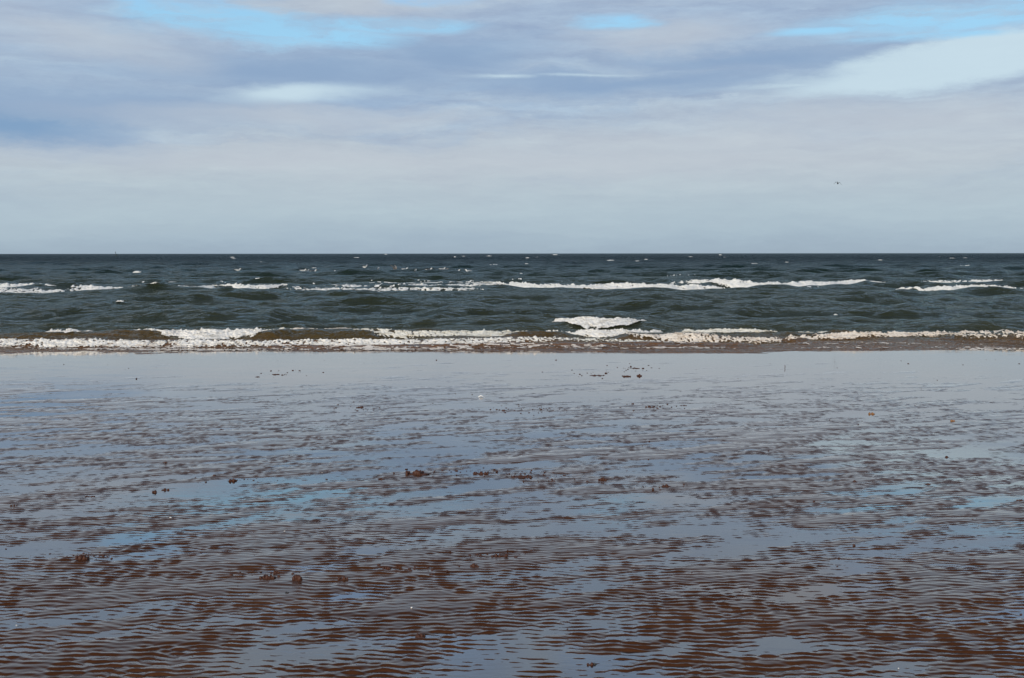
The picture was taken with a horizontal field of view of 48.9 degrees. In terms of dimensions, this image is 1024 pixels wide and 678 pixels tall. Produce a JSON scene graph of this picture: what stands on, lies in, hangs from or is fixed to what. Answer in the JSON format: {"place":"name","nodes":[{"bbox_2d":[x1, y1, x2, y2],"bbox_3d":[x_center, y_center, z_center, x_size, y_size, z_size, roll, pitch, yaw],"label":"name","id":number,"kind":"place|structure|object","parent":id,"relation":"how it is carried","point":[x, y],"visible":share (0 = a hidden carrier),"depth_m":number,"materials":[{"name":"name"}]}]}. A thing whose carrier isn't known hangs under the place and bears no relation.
{"place":"outdoors","nodes":[
{"label":"outdoors","id":0,"kind":"place"},
{"bbox_2d":[0,359,1023,677],"bbox_3d":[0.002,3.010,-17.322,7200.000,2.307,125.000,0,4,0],"label":"sand beach","id":1,"kind":"structure","parent":0,"point":[702,583],"depth_m":6.06,"materials":[{"name":"sand"}]},
{"bbox_2d":[75,554,89,560],"bbox_3d":[-2.272,1.157,5.945,0.079,0.041,0.048,0,4,0],"label":"weed clump","id":2,"kind":"object","parent":1,"relation":"on","point":[81,557],"visible":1,"depth_m":5.93,"materials":[{"name":"brown plant"}]},
{"bbox_2d":[259,574,275,578],"bbox_3d":[-1.212,1.179,5.577,0.086,0.029,0.039,0,4,0],"label":"weed clump","id":3,"kind":"object","parent":1,"relation":"on","point":[268,577],"visible":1,"depth_m":5.56,"materials":[{"name":"brown plant"}]},
{"bbox_2d":[292,574,301,580],"bbox_3d":[-1.055,1.177,5.529,0.054,0.040,0.034,0,4,0],"label":"weed clump","id":4,"kind":"object","parent":1,"relation":"on","point":[297,577],"visible":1,"depth_m":5.52,"materials":[{"name":"brown plant"}]},
{"bbox_2d":[338,576,348,579],"bbox_3d":[-0.835,1.184,5.556,0.056,0.024,0.028,0,4,0],"label":"weed clump","id":5,"kind":"object","parent":1,"relation":"on","point":[341,578],"visible":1,"depth_m":5.55,"materials":[{"name":"brown plant"}]},
{"bbox_2d":[405,470,428,474],"bbox_3d":[-0.707,0.999,8.392,0.180,0.051,0.085,0,4,0],"label":"weed clump","id":6,"kind":"object","parent":1,"relation":"on","point":[416,472],"visible":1,"depth_m":8.36,"materials":[{"name":"brown plant"}]},
{"bbox_2d":[415,633,425,637],"bbox_3d":[-0.384,1.243,4.709,0.045,0.022,0.026,0,4,0],"label":"weed clump","id":7,"kind":"object","parent":1,"relation":"on","point":[421,635],"visible":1,"depth_m":4.70,"materials":[{"name":"brown plant"}]},
{"bbox_2d":[473,471,488,474],"bbox_3d":[-0.233,1.006,8.420,0.122,0.030,0.059,0,4,0],"label":"weed clump","id":8,"kind":"object","parent":1,"relation":"on","point":[481,473],"visible":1,"depth_m":8.41,"materials":[{"name":"brown plant"}]},
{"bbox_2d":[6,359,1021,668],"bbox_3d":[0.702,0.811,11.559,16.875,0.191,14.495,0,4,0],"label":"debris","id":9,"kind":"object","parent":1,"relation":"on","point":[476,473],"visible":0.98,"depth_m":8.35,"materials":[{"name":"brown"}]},
{"bbox_2d":[511,475,531,477],"bbox_3d":[0.061,1.014,8.289,0.185,0.018,0.088,0,4,0],"label":"weed clump","id":10,"kind":"object","parent":1,"relation":"on","point":[524,476],"visible":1,"depth_m":8.29,"materials":[{"name":"brown plant"}]},
{"bbox_2d":[0,253,1023,353],"bbox_3d":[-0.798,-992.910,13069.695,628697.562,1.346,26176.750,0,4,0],"label":"sea","id":11,"kind":"structure","parent":0,"point":[167,302],"depth_m":41.12,"materials":[{"name":"liquid"}]},
{"bbox_2d":[0,283,41,286],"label":"breaking wave","id":12,"kind":"object","parent":11,"relation":"on","point":[12,285],"visible":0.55,"depth_m":56.10,"materials":[{"name":"liquid"}]},
{"bbox_2d":[0,287,64,292],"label":"breaking wave","id":13,"kind":"object","parent":11,"relation":"on","point":[19,290],"visible":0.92,"depth_m":53.03,"materials":[{"name":"liquid"}]},
{"bbox_2d":[46,328,90,332],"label":"breaking wave","id":14,"kind":"object","parent":11,"relation":"on","point":[66,330],"visible":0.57,"depth_m":24.00,"materials":[{"name":"white liquid"}]},
{"bbox_2d":[0,338,235,346],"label":"foam front","id":15,"kind":"object","parent":11,"relation":"on","point":[74,342],"visible":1,"depth_m":21.85,"materials":[{"name":"white liquid"}]},
{"bbox_2d":[70,282,215,290],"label":"breaking wave","id":16,"kind":"object","parent":11,"relation":"on","point":[89,287],"visible":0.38,"depth_m":54.09,"materials":[{"name":"liquid"}]},
{"bbox_2d":[137,327,267,339],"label":"breaking wave","id":17,"kind":"object","parent":11,"relation":"on","point":[218,334],"visible":0.93,"depth_m":23.57,"materials":[{"name":"white liquid"}]},
{"bbox_2d":[210,283,286,288],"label":"breaking wave","id":18,"kind":"object","parent":11,"relation":"on","point":[235,285],"visible":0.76,"depth_m":57.65,"materials":[{"name":"liquid"}]},
{"bbox_2d":[293,327,345,328],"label":"breaking wave","id":19,"kind":"object","parent":11,"relation":"on","point":[316,328],"visible":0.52,"depth_m":24.88,"materials":[{"name":"liquid"}]},
{"bbox_2d":[287,287,483,291],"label":"breaking wave","id":20,"kind":"object","parent":11,"relation":"on","point":[412,288],"visible":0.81,"depth_m":53.04,"materials":[{"name":"liquid"}]},
{"bbox_2d":[335,283,495,286],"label":"breaking wave","id":21,"kind":"object","parent":11,"relation":"on","point":[349,285],"visible":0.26,"depth_m":59.59,"materials":[{"name":"liquid"}]},
{"bbox_2d":[353,328,527,338],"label":"breaking wave","id":22,"kind":"object","parent":11,"relation":"on","point":[405,333],"visible":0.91,"depth_m":23.73,"materials":[{"name":"white liquid"}]},
{"bbox_2d":[35,278,976,290],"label":"drifting foam","id":23,"kind":"object","parent":11,"relation":"on","point":[468,282],"visible":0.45,"depth_m":60.42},
{"bbox_2d":[470,281,722,289],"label":"breaking wave","id":24,"kind":"object","parent":11,"relation":"on","point":[612,285],"visible":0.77,"depth_m":56.51,"materials":[{"name":"liquid"}]},
{"bbox_2d":[553,316,646,328],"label":"breaking wave","id":25,"kind":"object","parent":11,"relation":"on","point":[587,322],"visible":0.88,"depth_m":26.65,"materials":[{"name":"white liquid"}]},
{"bbox_2d":[548,328,661,337],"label":"breaking wave","id":26,"kind":"object","parent":11,"relation":"on","point":[597,333],"visible":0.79,"depth_m":24.38,"materials":[{"name":"white liquid"}]},
{"bbox_2d":[569,337,680,341],"bbox_3d":[2.139,0.032,22.385,2.786,0.110,0.491,1,4,10],"label":"foam front","id":27,"kind":"object","parent":11,"relation":"on","point":[589,340],"visible":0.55,"depth_m":22.42,"materials":[{"name":"white liquid"}]},
{"bbox_2d":[625,332,714,340],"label":"breaking wave","id":28,"kind":"object","parent":11,"relation":"on","point":[668,335],"visible":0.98,"depth_m":23.18,"materials":[{"name":"liquid"}]},
{"bbox_2d":[682,328,826,332],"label":"breaking wave","id":29,"kind":"object","parent":11,"relation":"on","point":[725,330],"visible":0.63,"depth_m":24.47,"materials":[{"name":"white liquid"}]},
{"bbox_2d":[672,278,878,287],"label":"breaking wave","id":30,"kind":"object","parent":11,"relation":"on","point":[733,283],"visible":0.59,"depth_m":59.91,"materials":[{"name":"liquid"}]},
{"bbox_2d":[789,330,965,339],"bbox_3d":[7.611,-0.085,23.296,3.872,0.180,0.666,0,4,0],"label":"foam front","id":31,"kind":"object","parent":11,"relation":"on","point":[844,335],"visible":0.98,"depth_m":23.25,"materials":[{"name":"white liquid"}]},
{"bbox_2d":[865,329,1003,333],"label":"breaking wave","id":32,"kind":"object","parent":11,"relation":"on","point":[944,331],"visible":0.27,"depth_m":24.89,"materials":[{"name":"liquid"}]},
{"bbox_2d":[929,279,973,282],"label":"breaking wave","id":33,"kind":"object","parent":11,"relation":"on","point":[948,281],"visible":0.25,"depth_m":66.25,"materials":[{"name":"liquid"}]},
{"bbox_2d":[895,284,1015,290],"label":"breaking wave","id":34,"kind":"object","parent":11,"relation":"on","point":[944,287],"visible":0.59,"depth_m":53.67,"materials":[{"name":"liquid"}]},
{"bbox_2d":[957,279,999,281],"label":"breaking wave","id":35,"kind":"object","parent":11,"relation":"on","point":[976,280],"visible":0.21,"depth_m":66.03,"materials":[{"name":"liquid"}]},
{"bbox_2d":[950,332,1023,338],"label":"foam front","id":36,"kind":"object","parent":11,"relation":"on","point":[1018,335],"visible":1,"depth_m":23.02,"materials":[{"name":"white liquid"}]},
{"bbox_2d":[0,346,1023,528],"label":"shallow water","id":37,"kind":"structure","parent":0,"point":[938,366],"depth_m":13.31,"materials":[{"name":"grey liquid"}]},
{"bbox_2d":[209,335,579,346],"bbox_3d":[-2.317,0.039,22.170,7.344,0.197,0.705,0,4,-2],"label":"foam front","id":38,"kind":"object","parent":37,"relation":"on","point":[361,341],"visible":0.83,"depth_m":22.16,"materials":[{"name":"white liquid"}]},
{"bbox_2d":[0,339,1023,350],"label":"surf foam","id":39,"kind":"object","parent":37,"relation":"on","point":[367,347],"visible":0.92,"depth_m":21.35,"materials":[{"name":"liquid"}]},
{"bbox_2d":[654,332,797,343],"bbox_3d":[4.396,-0.014,22.991,2.958,0.233,0.708,0,4,0],"label":"foam front","id":40,"kind":"object","parent":37,"relation":"on","point":[695,338],"visible":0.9,"depth_m":23.02,"materials":[{"name":"white liquid"}]},
{"bbox_2d":[0,0,1023,253],"label":"sky","id":41,"kind":"structure","parent":0,"point":[127,126],"materials":[{"name":"blue"}]}
]}

